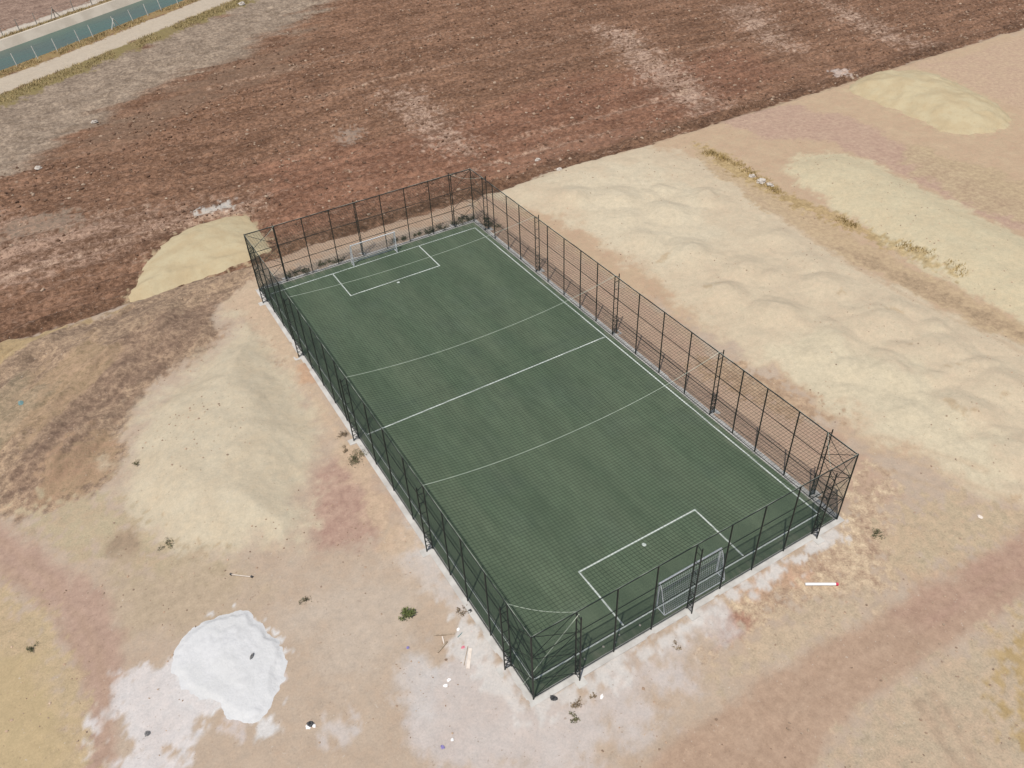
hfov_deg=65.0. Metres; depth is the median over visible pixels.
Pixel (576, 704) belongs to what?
weed
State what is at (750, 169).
dry grass
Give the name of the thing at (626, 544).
pitch
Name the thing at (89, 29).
post and wire fence
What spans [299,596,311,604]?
weed
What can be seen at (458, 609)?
weed
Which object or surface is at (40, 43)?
water
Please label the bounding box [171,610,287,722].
lime heap
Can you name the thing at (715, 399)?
chain link fence
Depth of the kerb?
44.30 m
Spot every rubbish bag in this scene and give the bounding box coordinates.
[306,721,315,728]
[550,695,557,700]
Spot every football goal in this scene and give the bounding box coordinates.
[350,231,397,265]
[656,548,724,615]
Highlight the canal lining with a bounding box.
[0,0,141,50]
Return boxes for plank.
[433,633,453,635]
[437,641,447,652]
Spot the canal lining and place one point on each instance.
(51, 27)
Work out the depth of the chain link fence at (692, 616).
39.04 m
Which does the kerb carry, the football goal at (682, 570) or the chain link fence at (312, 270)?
the chain link fence at (312, 270)
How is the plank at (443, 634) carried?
on the ground at (926, 340)
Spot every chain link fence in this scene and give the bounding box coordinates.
[243,168,473,287]
[244,235,532,695]
[470,169,856,516]
[530,454,858,699]
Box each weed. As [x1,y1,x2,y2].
[26,641,37,651]
[158,539,173,550]
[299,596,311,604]
[348,445,366,466]
[456,605,467,616]
[569,711,579,722]
[570,696,582,708]
[872,528,885,538]
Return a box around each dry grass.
[0,0,247,102]
[702,149,965,276]
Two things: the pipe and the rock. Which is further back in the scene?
the rock
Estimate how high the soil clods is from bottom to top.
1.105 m
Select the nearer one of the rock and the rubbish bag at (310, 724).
the rubbish bag at (310, 724)
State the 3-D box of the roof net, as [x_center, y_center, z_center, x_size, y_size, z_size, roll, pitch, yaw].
[-1.405,-3.559,52.299,20.020,1.150,41.960,-23,44,-22]
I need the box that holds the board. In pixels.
[466,648,471,668]
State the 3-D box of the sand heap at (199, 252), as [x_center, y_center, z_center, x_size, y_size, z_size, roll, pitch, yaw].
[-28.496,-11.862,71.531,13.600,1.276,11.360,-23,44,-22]
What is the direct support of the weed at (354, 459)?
on the ground at (926, 340)
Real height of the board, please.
0.040 m
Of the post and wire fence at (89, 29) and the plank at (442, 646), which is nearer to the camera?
the plank at (442, 646)
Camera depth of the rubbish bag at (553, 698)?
37.34 m
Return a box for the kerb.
[255,220,844,707]
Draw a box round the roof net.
[245,169,857,636]
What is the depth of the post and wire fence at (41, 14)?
131.31 m
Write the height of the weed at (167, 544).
0.321 m
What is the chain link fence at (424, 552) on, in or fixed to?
on the kerb
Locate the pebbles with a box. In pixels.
[0,112,1023,767]
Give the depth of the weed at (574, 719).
36.62 m
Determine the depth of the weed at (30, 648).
40.53 m
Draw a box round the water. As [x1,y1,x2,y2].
[0,0,182,69]
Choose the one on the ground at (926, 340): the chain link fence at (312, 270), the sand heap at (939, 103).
the sand heap at (939, 103)
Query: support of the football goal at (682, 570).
on the pitch
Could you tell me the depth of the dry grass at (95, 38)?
121.66 m
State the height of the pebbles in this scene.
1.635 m
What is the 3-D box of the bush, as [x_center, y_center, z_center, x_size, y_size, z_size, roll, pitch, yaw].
[-5.342,11.748,41.090,0.875,0.562,0.788,2,40,6]
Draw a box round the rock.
[757,178,765,183]
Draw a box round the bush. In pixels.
[398,606,415,620]
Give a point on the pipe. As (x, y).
(823, 584)
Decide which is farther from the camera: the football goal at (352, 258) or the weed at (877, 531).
the football goal at (352, 258)
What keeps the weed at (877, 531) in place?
on the ground at (926, 340)
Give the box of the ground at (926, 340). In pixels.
[0,0,1023,767]
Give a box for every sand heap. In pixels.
[128,216,271,301]
[849,70,1011,134]
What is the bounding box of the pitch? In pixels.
[266,222,832,695]
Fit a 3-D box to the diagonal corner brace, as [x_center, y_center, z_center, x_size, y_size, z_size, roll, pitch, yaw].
[1.720,12.116,36.483,2.674,4.935,0.036,-8,40,-6]
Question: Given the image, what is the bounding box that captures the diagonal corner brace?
[523,614,578,684]
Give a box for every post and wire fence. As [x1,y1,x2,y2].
[0,0,93,35]
[3,0,177,65]
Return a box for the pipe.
[805,582,838,585]
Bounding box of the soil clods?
[0,0,1023,329]

